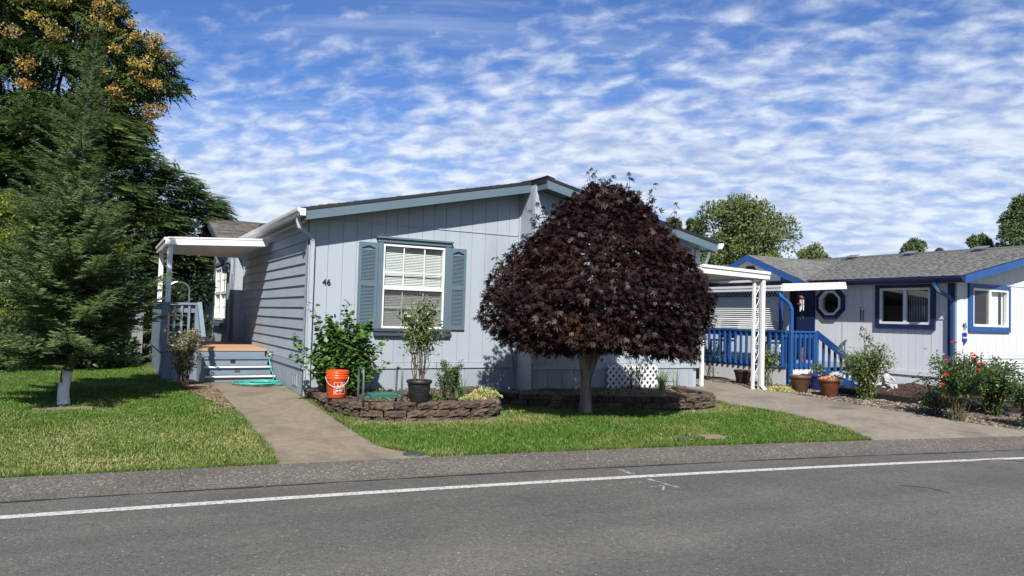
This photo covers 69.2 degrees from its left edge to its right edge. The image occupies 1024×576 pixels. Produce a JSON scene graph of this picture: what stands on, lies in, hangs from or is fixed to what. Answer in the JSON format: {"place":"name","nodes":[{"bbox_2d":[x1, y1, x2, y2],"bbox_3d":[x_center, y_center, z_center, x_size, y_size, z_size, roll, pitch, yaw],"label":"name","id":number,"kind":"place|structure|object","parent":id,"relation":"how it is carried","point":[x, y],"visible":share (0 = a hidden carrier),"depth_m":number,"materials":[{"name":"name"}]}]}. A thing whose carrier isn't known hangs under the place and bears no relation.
{"place":"outdoors","nodes":[
{"label":"outdoors","id":0,"kind":"place"},
{"bbox_2d":[169,326,177,343],"bbox_3d":[-6.460,0.901,14.042,0.220,0.380,0.304,3,-3,-29],"label":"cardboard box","id":1,"kind":"object","parent":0,"point":[176,330],"visible":0.32,"depth_m":13.94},
{"bbox_2d":[169,312,175,325],"bbox_3d":[-6.465,0.559,14.019,0.200,0.299,0.254,3,-3,-29],"label":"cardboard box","id":2,"kind":"object","parent":1,"relation":"on","point":[171,319],"visible":0.14,"depth_m":13.92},
{"bbox_2d":[205,382,430,463],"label":"walkway","id":3,"kind":"structure","parent":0,"point":[293,426],"depth_m":8.90,"materials":[{"name":"concrete"}]},
{"bbox_2d":[232,357,282,385],"bbox_3d":[-4.392,1.417,12.669,0.803,0.409,1.234,3,-3,-29],"label":"garden hose","id":4,"kind":"object","parent":3,"relation":"on","point":[264,382],"visible":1,"depth_m":12.51,"materials":[{"name":"rubber"}]},
{"bbox_2d":[403,451,424,456],"bbox_3d":[-1.041,1.754,7.846,0.240,0.022,0.240,3,-3,-29],"label":"drain lid","id":5,"kind":"object","parent":3,"relation":"on","point":[414,454],"visible":1,"depth_m":7.80,"materials":[{"name":"metal"}]},
{"bbox_2d":[0,306,1022,487],"bbox_3d":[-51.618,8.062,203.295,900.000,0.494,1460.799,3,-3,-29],"label":"ground","id":6,"kind":"structure","parent":0,"point":[504,407],"depth_m":8.68,"materials":[{"name":"soil"}]},
{"bbox_2d":[0,87,67,302],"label":"background tree","id":7,"kind":"object","parent":6,"relation":"on","point":[1,101],"depth_m":20.47,"materials":[{"name":"green plant"}]},
{"bbox_2d":[0,191,90,360],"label":"hedge shrub","id":8,"kind":"object","parent":6,"relation":"on","point":[3,201],"visible":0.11,"depth_m":14.76,"materials":[{"name":"green plant"}]},
{"bbox_2d":[0,315,117,371],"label":"hedge shrub","id":9,"kind":"object","parent":6,"relation":"on","point":[16,331],"visible":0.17,"depth_m":13.93,"materials":[{"name":"green plant"}]},
{"bbox_2d":[32,406,91,410],"bbox_3d":[-5.744,1.553,9.490,0.660,0.050,0.090,3,-3,-29],"label":"concrete strip","id":10,"kind":"object","parent":6,"relation":"on","point":[60,408],"visible":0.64,"depth_m":9.47,"materials":[{"name":"concrete"}]},
{"bbox_2d":[7,256,153,362],"bbox_3d":[-9.505,0.459,16.439,1.578,2.543,2.911,-1,-3,43],"label":"hedge shrub","id":11,"kind":"object","parent":6,"relation":"on","point":[142,268],"visible":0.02,"depth_m":16.99,"materials":[{"name":"green plant"}]},
{"bbox_2d":[0,19,175,404],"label":"conifer tree","id":12,"kind":"object","parent":6,"relation":"on","point":[75,235],"visible":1,"depth_m":9.72,"materials":[{"name":"green plant"}]},
{"bbox_2d":[38,311,141,369],"bbox_3d":[-8.402,0.905,14.741,1.387,1.574,2.026,1,-2,22],"label":"hedge shrub","id":13,"kind":"object","parent":6,"relation":"on","point":[133,343],"visible":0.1,"depth_m":14.94,"materials":[{"name":"green plant"}]},
{"bbox_2d":[56,244,129,358],"bbox_3d":[-9.099,0.318,15.508,1.983,2.668,1.167,3,-3,-29],"label":"hedge shrub","id":14,"kind":"object","parent":6,"relation":"on","point":[122,251],"visible":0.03,"depth_m":15.91,"materials":[{"name":"green plant"}]},
{"bbox_2d":[0,0,197,307],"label":"golden rain tree","id":15,"kind":"object","parent":6,"relation":"on","point":[131,84],"visible":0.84,"depth_m":20.32,"materials":[{"name":"green plant"}]},
{"bbox_2d":[0,97,240,284],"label":"silk tree","id":16,"kind":"object","parent":6,"relation":"on","point":[177,219],"visible":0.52,"depth_m":17.67,"materials":[{"name":"green plant"}]},
{"bbox_2d":[0,365,275,476],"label":"lawn grass","id":17,"kind":"structure","parent":6,"relation":"on","point":[22,390],"depth_m":8.66,"materials":[{"name":"plant"}]},
{"bbox_2d":[126,292,149,363],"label":"garden shed","id":18,"kind":"structure","parent":6,"relation":"on","point":[139,334],"depth_m":16.51,"materials":[{"name":"paint"}]},
{"bbox_2d":[0,459,277,477],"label":"lawn grass","id":19,"kind":"structure","parent":6,"relation":"on","point":[145,469],"depth_m":6.74,"materials":[{"name":"plant"}]},
{"bbox_2d":[139,363,159,378],"bbox_3d":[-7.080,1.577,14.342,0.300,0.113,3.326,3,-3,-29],"label":"lawn grass","id":20,"kind":"structure","parent":6,"relation":"on","point":[147,371],"depth_m":14.00,"materials":[{"name":"plant"}]},
{"bbox_2d":[120,199,190,340],"bbox_3d":[-13.470,-0.629,26.796,5.987,5.336,3.511,3,-3,-29],"label":"background tree","id":21,"kind":"object","parent":6,"relation":"on","point":[151,267],"depth_m":26.37,"materials":[{"name":"green plant"}]},
{"bbox_2d":[129,254,215,361],"bbox_3d":[-8.615,0.318,19.414,2.063,3.085,5.620,2,-2,-12],"label":"hedge shrub","id":22,"kind":"object","parent":6,"relation":"on","point":[180,291],"visible":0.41,"depth_m":18.04,"materials":[{"name":"green plant"}]},
{"bbox_2d":[154,378,229,404],"bbox_3d":[-4.826,1.623,11.637,0.742,0.128,3.829,4,-3,-41],"label":"mulch bed","id":23,"kind":"object","parent":6,"relation":"on","point":[188,387],"visible":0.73,"depth_m":12.32,"materials":[{"name":"soil"}]},
{"bbox_2d":[160,325,205,385],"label":"rose bush","id":24,"kind":"object","parent":23,"relation":"on","point":[185,359],"visible":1,"depth_m":11.92,"materials":[{"name":"green plant"}]},
{"bbox_2d":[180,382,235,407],"bbox_3d":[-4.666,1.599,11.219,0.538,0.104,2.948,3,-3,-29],"label":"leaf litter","id":25,"kind":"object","parent":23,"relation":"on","point":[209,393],"visible":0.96,"depth_m":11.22,"materials":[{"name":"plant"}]},
{"bbox_2d":[151,302,274,382],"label":"porch deck","id":26,"kind":"structure","parent":6,"relation":"on","point":[223,361],"depth_m":13.26,"materials":[{"name":"white paint"}]},
{"bbox_2d":[169,281,189,339],"bbox_3d":[-6.236,0.476,13.859,0.520,1.217,0.425,3,-3,-29],"label":"hand truck","id":27,"kind":"object","parent":26,"relation":"on","point":[177,304],"visible":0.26,"depth_m":13.92,"materials":[{"name":"silver metal"}]},
{"bbox_2d":[156,237,267,343],"bbox_3d":[-6.005,0.095,14.611,1.765,2.058,2.575,3,-3,-29],"label":"porch cover","id":28,"kind":"object","parent":26,"relation":"on","point":[218,247],"visible":0.96,"depth_m":13.83,"materials":[{"name":"white metal"}]},
{"bbox_2d":[232,409,281,462],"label":"lawn grass","id":29,"kind":"structure","parent":6,"relation":"on","point":[260,439],"depth_m":8.14,"materials":[{"name":"plant"}]},
{"bbox_2d":[299,395,340,422],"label":"lawn grass","id":30,"kind":"structure","parent":6,"relation":"on","point":[321,408],"depth_m":10.33,"materials":[{"name":"plant"}]},
{"bbox_2d":[329,412,359,421],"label":"lawn grass","id":31,"kind":"structure","parent":6,"relation":"on","point":[339,415],"depth_m":9.65,"materials":[{"name":"plant"}]},
{"bbox_2d":[337,416,413,451],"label":"lawn grass","id":32,"kind":"structure","parent":6,"relation":"on","point":[346,423],"depth_m":8.31,"materials":[{"name":"plant"}]},
{"bbox_2d":[299,387,501,421],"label":"retaining wall","id":33,"kind":"structure","parent":6,"relation":"on","point":[450,410],"depth_m":9.93,"materials":[{"name":"brown stone"}]},
{"bbox_2d":[325,370,348,397],"bbox_3d":[-2.395,1.311,10.149,0.321,0.366,0.331,3,-3,-29],"label":"bucket","id":34,"kind":"object","parent":33,"relation":"on","point":[336,383],"visible":1,"depth_m":10.04,"materials":[{"name":"orange plastic"}]},
{"bbox_2d":[406,379,431,402],"bbox_3d":[-1.248,1.379,9.966,0.344,0.292,0.344,3,-3,-29],"label":"plant pot","id":35,"kind":"object","parent":33,"relation":"on","point":[418,391],"visible":0.98,"depth_m":9.85,"materials":[{"name":"plastic"}]},
{"bbox_2d":[395,292,452,384],"bbox_3d":[-1.159,0.676,10.002,0.802,1.294,0.754,3,-3,-29],"label":"rose bush","id":36,"kind":"object","parent":35,"relation":"in","point":[420,335],"visible":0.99,"depth_m":9.98,"materials":[{"name":"green plant"}]},
{"bbox_2d":[346,389,476,407],"bbox_3d":[-1.639,1.627,11.126,2.430,0.039,2.660,3,-3,-29],"label":"planting bed","id":37,"kind":"object","parent":6,"relation":"on","point":[379,399],"visible":0.15,"depth_m":11.08,"materials":[{"name":"soil"}]},
{"bbox_2d":[288,300,390,394],"bbox_3d":[-2.600,0.887,10.979,1.535,1.442,0.828,4,-3,-40],"label":"hazel shrub","id":38,"kind":"object","parent":37,"relation":"on","point":[345,348],"visible":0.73,"depth_m":10.93,"materials":[{"name":"green plant"}]},
{"bbox_2d":[357,366,402,403],"bbox_3d":[-1.757,1.306,9.891,0.560,0.514,0.264,3,-3,-29],"label":"garden kneeler","id":39,"kind":"object","parent":37,"relation":"on","point":[395,395],"visible":0.95,"depth_m":9.84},
{"bbox_2d":[428,390,443,400],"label":"ground cover","id":40,"kind":"object","parent":37,"relation":"on","point":[434,396],"visible":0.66,"depth_m":10.28,"materials":[{"name":"green plant"}]},
{"bbox_2d":[433,359,463,400],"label":"rose bush","id":41,"kind":"object","parent":37,"relation":"on","point":[453,383],"visible":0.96,"depth_m":10.47,"materials":[{"name":"green plant"}]},
{"bbox_2d":[455,376,468,399],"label":"iris clump","id":42,"kind":"object","parent":37,"relation":"on","point":[460,391],"visible":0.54,"depth_m":11.01,"materials":[{"name":"green plant"}]},
{"bbox_2d":[459,393,485,399],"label":"ground cover","id":43,"kind":"object","parent":37,"relation":"on","point":[470,397],"visible":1,"depth_m":10.41,"materials":[{"name":"yellow plant"}]},
{"bbox_2d":[467,386,502,398],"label":"ground cover","id":44,"kind":"object","parent":37,"relation":"on","point":[494,393],"visible":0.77,"depth_m":10.82,"materials":[{"name":"yellow plant"}]},
{"bbox_2d":[26,388,847,470],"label":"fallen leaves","id":45,"kind":"object","parent":6,"relation":"on","point":[384,421],"visible":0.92,"depth_m":9.43,"materials":[{"name":"plant"}]},
{"bbox_2d":[199,175,723,395],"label":"manufactured house","id":46,"kind":"structure","parent":6,"relation":"on","point":[444,248],"depth_m":12.68,"materials":[{"name":"paint"}]},
{"bbox_2d":[214,267,226,319],"bbox_3d":[-6.985,0.128,17.881,0.080,1.280,2.000,3,-3,-29],"label":"window","id":47,"kind":"structure","parent":46,"relation":"in","point":[221,278],"depth_m":17.88,"materials":[{"name":"plastic"}]},
{"bbox_2d":[381,244,444,328],"bbox_3d":[-1.647,-0.012,12.334,1.085,1.370,0.096,3,-3,-29],"label":"window","id":48,"kind":"structure","parent":46,"relation":"in","point":[400,287],"depth_m":12.35,"materials":[{"name":"plastic"}]},
{"bbox_2d":[464,386,716,409],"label":"retaining wall","id":49,"kind":"structure","parent":6,"relation":"on","point":[700,399],"depth_m":11.46,"materials":[{"name":"brown stone"}]},
{"bbox_2d":[472,167,718,413],"bbox_3d":[1.203,0.099,10.992,3.643,3.672,3.582,1,-2,15],"label":"maple tree","id":50,"kind":"object","parent":6,"relation":"on","point":[583,326],"visible":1,"depth_m":9.96,"materials":[{"name":"purple plant"}]},
{"bbox_2d":[500,385,692,399],"bbox_3d":[1.855,1.777,12.454,4.700,0.040,2.050,3,-3,-29],"label":"planting bed","id":51,"kind":"object","parent":6,"relation":"on","point":[605,392],"visible":0.41,"depth_m":12.76,"materials":[{"name":"soil"}]},
{"bbox_2d":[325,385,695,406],"bbox_3d":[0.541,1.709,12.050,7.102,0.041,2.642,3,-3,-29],"label":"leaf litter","id":52,"kind":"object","parent":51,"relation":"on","point":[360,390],"visible":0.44,"depth_m":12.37,"materials":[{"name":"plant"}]},
{"bbox_2d":[511,347,515,390],"bbox_3d":[-0.003,1.241,12.383,0.182,0.935,0.023,1,-2,6],"label":"garden stake","id":53,"kind":"object","parent":51,"relation":"on","point":[513,369],"visible":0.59,"depth_m":12.37,"materials":[{"name":"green metal"}]},
{"bbox_2d":[607,364,657,387],"bbox_3d":[2.231,1.682,13.712,1.187,0.547,0.020,3,-3,-29],"label":"garden trellis","id":54,"kind":"object","parent":51,"relation":"on","point":[627,376],"visible":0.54,"depth_m":13.65,"materials":[{"name":"white paint"}]},
{"bbox_2d":[623,359,648,389],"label":"rose bush","id":55,"kind":"object","parent":51,"relation":"on","point":[637,378],"visible":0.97,"depth_m":13.32,"materials":[{"name":"green plant"}]},
{"bbox_2d":[652,365,673,390],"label":"iris clump","id":56,"kind":"object","parent":51,"relation":"on","point":[661,380],"visible":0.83,"depth_m":13.12,"materials":[{"name":"green plant"}]},
{"bbox_2d":[666,367,679,386],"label":"iris clump","id":57,"kind":"object","parent":51,"relation":"on","point":[677,378],"visible":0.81,"depth_m":13.68,"materials":[{"name":"green plant"}]},
{"bbox_2d":[344,404,872,456],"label":"lawn grass","id":58,"kind":"structure","parent":6,"relation":"on","point":[538,427],"depth_m":9.61,"materials":[{"name":"plant"}]},
{"bbox_2d":[667,216,682,226],"bbox_3d":[8.608,-0.432,40.023,1.235,7.034,1.395,1,-2,19],"label":"background tree","id":59,"kind":"object","parent":6,"relation":"on","point":[671,220],"visible":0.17,"depth_m":39.69,"materials":[{"name":"green plant"}]},
{"bbox_2d":[675,437,693,439],"bbox_3d":[2.163,1.905,9.317,0.220,0.050,0.100,2,-2,-17],"label":"utility cover","id":60,"kind":"object","parent":6,"relation":"on","point":[683,438],"visible":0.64,"depth_m":9.29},
{"bbox_2d":[685,217,712,264],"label":"background tree","id":61,"kind":"object","parent":6,"relation":"on","point":[689,222],"visible":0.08,"depth_m":44.96,"materials":[{"name":"green plant"}]},
{"bbox_2d":[698,434,725,439],"bbox_3d":[2.542,1.915,9.479,0.300,0.060,0.200,2,-2,-17],"label":"utility cover","id":62,"kind":"object","parent":6,"relation":"on","point":[709,436],"visible":0.64,"depth_m":9.42,"materials":[{"name":"concrete"}]},
{"bbox_2d":[690,192,802,265],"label":"background tree","id":63,"kind":"object","parent":6,"relation":"on","point":[746,228],"visible":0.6,"depth_m":41.06,"materials":[{"name":"green plant"}]},
{"bbox_2d":[709,282,846,384],"bbox_3d":[5.552,1.018,18.164,2.202,2.304,5.032,3,-3,-29],"label":"porch awning","id":64,"kind":"object","parent":6,"relation":"on","point":[779,289],"visible":0.68,"depth_m":15.99,"materials":[{"name":"white metal"}]},
{"bbox_2d":[710,292,777,297],"bbox_3d":[5.026,0.177,17.526,0.018,0.136,3.296,3,-3,-29],"label":"lattice strip","id":65,"kind":"object","parent":64,"relation":"attached to","point":[725,294],"visible":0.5,"depth_m":17.06,"materials":[{"name":"wood"}]},
{"bbox_2d":[712,297,778,329],"bbox_3d":[5.080,0.576,17.361,0.040,0.723,3.065,3,-3,-29],"label":"louvre shade","id":66,"kind":"object","parent":64,"relation":"hanging from","point":[731,312],"visible":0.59,"depth_m":17.09,"materials":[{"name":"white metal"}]},
{"bbox_2d":[800,297,803,320],"bbox_3d":[6.324,0.371,16.192,0.110,0.680,0.107,3,-3,-29],"label":"wind chime","id":67,"kind":"object","parent":64,"relation":"hanging from","point":[801,306],"visible":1,"depth_m":16.16,"materials":[{"name":"white metal"}]},
{"bbox_2d":[704,328,881,387],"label":"porch deck","id":68,"kind":"structure","parent":6,"relation":"on","point":[727,364],"depth_m":15.85,"materials":[{"name":"paint"}]},
{"bbox_2d":[710,322,737,356],"bbox_3d":[5.207,1.244,18.223,0.510,0.947,0.500,3,-3,-38],"label":"patio chair","id":69,"kind":"object","parent":68,"relation":"on","point":[732,336],"visible":0.14,"depth_m":18.22,"materials":[{"name":"plastic"}]},
{"bbox_2d":[755,321,783,361],"bbox_3d":[5.862,1.215,17.031,0.510,0.947,0.500,2,-2,-21],"label":"patio chair","id":70,"kind":"object","parent":68,"relation":"on","point":[773,338],"visible":0.26,"depth_m":16.91,"materials":[{"name":"plastic"}]},
{"bbox_2d":[736,404,867,437],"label":"lawn grass","id":71,"kind":"structure","parent":6,"relation":"on","point":[851,431],"depth_m":10.55,"materials":[{"name":"plant"}]},
{"bbox_2d":[795,242,830,259],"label":"background tree","id":72,"kind":"object","parent":6,"relation":"on","point":[813,252],"visible":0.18,"depth_m":55.22,"materials":[{"name":"green plant"}]},
{"bbox_2d":[696,375,1023,429],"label":"gravel bed","id":73,"kind":"object","parent":6,"relation":"on","point":[985,416],"visible":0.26,"depth_m":12.68,"materials":[{"name":"gravel"}]},
{"bbox_2d":[696,346,699,377],"bbox_3d":[4.192,1.495,16.700,0.190,1.065,0.030,3,-3,-29],"label":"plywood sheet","id":74,"kind":"object","parent":73,"relation":"on","point":[697,372],"depth_m":16.67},
{"bbox_2d":[704,341,725,380],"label":"rose bush","id":75,"kind":"object","parent":73,"relation":"on","point":[707,352],"visible":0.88,"depth_m":16.19,"materials":[{"name":"green plant"}]},
{"bbox_2d":[734,369,750,383],"bbox_3d":[4.848,1.873,15.585,0.377,0.300,0.377,3,-3,-29],"label":"plant pot","id":76,"kind":"object","parent":73,"relation":"on","point":[742,376],"visible":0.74,"depth_m":15.46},
{"bbox_2d":[755,342,780,385],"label":"rose bush","id":77,"kind":"object","parent":73,"relation":"on","point":[768,358],"visible":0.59,"depth_m":15.16,"materials":[{"name":"green plant"}]},
{"bbox_2d":[766,385,799,392],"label":"ground cover","id":78,"kind":"object","parent":73,"relation":"on","point":[782,388],"visible":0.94,"depth_m":14.39,"materials":[{"name":"yellow plant"}]},
{"bbox_2d":[789,374,811,392],"bbox_3d":[5.607,1.864,14.450,0.418,0.330,0.418,3,-3,-29],"label":"plant pot","id":79,"kind":"object","parent":73,"relation":"on","point":[799,383],"visible":0.94,"depth_m":14.31,"materials":[{"name":"ceramic"}]},
{"bbox_2d":[807,373,826,390],"bbox_3d":[6.114,1.890,14.876,0.367,0.330,0.367,3,-3,-29],"label":"plant pot","id":80,"kind":"object","parent":73,"relation":"on","point":[814,384],"visible":0.48,"depth_m":14.76,"materials":[{"name":"ceramic"}]},
{"bbox_2d":[808,362,826,375],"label":"potted plant","id":81,"kind":"object","parent":80,"relation":"in","point":[818,367],"visible":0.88,"depth_m":14.86,"materials":[{"name":"green plant"}]},
{"bbox_2d":[817,378,840,396],"bbox_3d":[5.973,1.876,13.989,0.428,0.340,0.428,3,-3,-29],"label":"plant pot","id":82,"kind":"object","parent":73,"relation":"on","point":[828,387],"visible":0.94,"depth_m":13.84,"materials":[{"name":"orange ceramic"}]},
{"bbox_2d":[819,375,836,378],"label":"dried plant","id":83,"kind":"object","parent":82,"relation":"in","point":[827,377],"visible":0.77,"depth_m":13.97,"materials":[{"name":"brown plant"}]},
{"bbox_2d":[828,372,843,387],"bbox_3d":[6.388,1.859,14.650,0.310,0.410,0.310,3,-3,-29],"label":"garden statue","id":84,"kind":"object","parent":73,"relation":"on","point":[838,375],"visible":0.41,"depth_m":14.56,"materials":[{"name":"stone"}]},
{"bbox_2d":[833,339,897,399],"bbox_3d":[6.538,1.530,13.726,1.051,1.182,1.021,1,-2,8],"label":"rose bush","id":85,"kind":"object","parent":73,"relation":"on","point":[866,373],"visible":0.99,"depth_m":13.67,"materials":[{"name":"green plant"}]},
{"bbox_2d":[876,365,897,388],"bbox_3d":[7.649,1.831,15.100,0.340,0.530,0.351,3,-3,-29],"label":"garden statue","id":86,"kind":"object","parent":73,"relation":"on","point":[886,382],"visible":0.62,"depth_m":15.06,"materials":[{"name":"stone"}]},
{"bbox_2d":[838,388,1023,413],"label":"bed edging","id":87,"kind":"object","parent":73,"relation":"on","point":[895,398],"visible":0.39,"depth_m":13.48,"materials":[{"name":"stone"}]},
{"bbox_2d":[909,386,953,415],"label":"rose bush","id":88,"kind":"object","parent":73,"relation":"on","point":[937,400],"visible":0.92,"depth_m":12.19,"materials":[{"name":"green plant"}]},
{"bbox_2d":[912,341,1001,421],"bbox_3d":[7.030,1.499,11.679,1.050,1.330,1.229,1,-2,9],"label":"rose bush","id":89,"kind":"object","parent":73,"relation":"on","point":[955,384],"visible":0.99,"depth_m":11.61,"materials":[{"name":"green plant"}]},
{"bbox_2d":[953,352,1023,416],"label":"rose bush","id":90,"kind":"object","parent":73,"relation":"on","point":[990,401],"visible":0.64,"depth_m":12.31,"materials":[{"name":"green plant"}]},
{"bbox_2d":[1005,376,1023,425],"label":"rose bush","id":91,"kind":"object","parent":73,"relation":"on","point":[1019,394],"visible":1,"depth_m":11.29,"materials":[{"name":"green plant"}]},
{"bbox_2d":[705,245,1023,386],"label":"manufactured house","id":92,"kind":"structure","parent":6,"relation":"on","point":[916,303],"depth_m":16.75,"materials":[{"name":"wood"}]},
{"bbox_2d":[790,291,796,357],"bbox_3d":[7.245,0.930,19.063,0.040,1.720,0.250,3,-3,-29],"label":"door","id":93,"kind":"structure","parent":92,"relation":"in","point":[793,294],"depth_m":19.03,"materials":[{"name":"wood"}]},
{"bbox_2d":[819,290,839,314],"bbox_3d":[7.750,0.363,18.048,0.100,0.600,0.600,3,-3,-29],"label":"octagon window","id":94,"kind":"structure","parent":92,"relation":"in","point":[825,293],"depth_m":18.11,"materials":[{"name":"plastic"}]},
{"bbox_2d":[860,307,863,330],"bbox_3d":[7.957,0.448,16.870,0.120,1.050,0.117,3,-3,-29],"label":"wind chime","id":95,"kind":"object","parent":92,"relation":"hanging from","point":[861,313],"visible":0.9,"depth_m":16.88,"materials":[{"name":"black metal"}]},
{"bbox_2d":[879,287,929,324],"bbox_3d":[8.698,0.400,16.393,0.115,0.800,1.190,3,-3,-29],"label":"window","id":96,"kind":"structure","parent":92,"relation":"in","point":[905,290],"depth_m":16.33,"materials":[{"name":"plastic"}]},
{"bbox_2d":[974,288,1008,327],"bbox_3d":[10.298,0.432,16.036,1.360,0.815,0.105,3,-3,-29],"label":"window","id":97,"kind":"structure","parent":92,"relation":"in","point":[991,294],"depth_m":16.21,"materials":[{"name":"plastic"}]},
{"bbox_2d":[899,237,927,252],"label":"background tree","id":98,"kind":"object","parent":6,"relation":"on","point":[913,244],"visible":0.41,"depth_m":54.48,"materials":[{"name":"green plant"}]},
{"bbox_2d":[965,234,979,248],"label":"background tree","id":99,"kind":"object","parent":6,"relation":"on","point":[971,241],"visible":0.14,"depth_m":54.90,"materials":[{"name":"green plant"}]},
{"bbox_2d":[977,232,1007,247],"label":"background tree","id":100,"kind":"object","parent":6,"relation":"on","point":[984,240],"visible":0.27,"depth_m":58.15,"materials":[{"name":"green plant"}]},
{"bbox_2d":[995,193,1023,246],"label":"background tree","id":101,"kind":"object","parent":6,"relation":"on","point":[1011,225],"visible":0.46,"depth_m":54.61,"materials":[{"name":"green plant"}]},
{"bbox_2d":[0,450,1023,575],"bbox_3d":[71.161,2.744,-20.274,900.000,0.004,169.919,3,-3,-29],"label":"road","id":102,"kind":"structure","parent":0,"point":[943,514],"depth_m":5.61,"materials":[{"name":"asphalt"}]},
{"bbox_2d":[0,436,1023,501],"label":"kerb","id":103,"kind":"structure","parent":102,"relation":"on","point":[64,486],"depth_m":7.52,"materials":[{"name":"concrete"}]},
{"bbox_2d":[55,440,985,493],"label":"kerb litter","id":104,"kind":"object","parent":103,"relation":"on","point":[533,469],"visible":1,"depth_m":7.71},
{"bbox_2d":[2,0,1023,302],"label":"sky","id":105,"kind":"structure","parent":0,"point":[877,126],"materials":[{"name":"blue"}]},
{"bbox_2d":[688,380,1023,439],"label":"driveway","id":106,"kind":"structure","parent":0,"point":[880,423],"depth_m":11.71,"materials":[{"name":"grey concrete"}]},
{"bbox_2d":[698,264,770,389],"bbox_3d":[1.704,0.905,18.841,1.795,2.404,10.748,3,-3,-29],"label":"carport","id":107,"kind":"object","parent":106,"relation":"on","point":[714,273],"visible":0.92,"depth_m":14.54,"materials":[{"name":"white metal"}]},
{"bbox_2d":[843,383,1020,406],"bbox_3d":[9.528,2.111,14.520,5.640,0.189,3.600,3,-3,-29],"label":"bark bed","id":108,"kind":"object","parent":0,"point":[880,391],"visible":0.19,"depth_m":14.52,"materials":[{"name":"wood"}]},
{"bbox_2d":[859,328,875,355],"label":"rose bush","id":109,"kind":"object","parent":108,"relation":"on","point":[869,340],"visible":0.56,"depth_m":14.11,"materials":[{"name":"green plant"}]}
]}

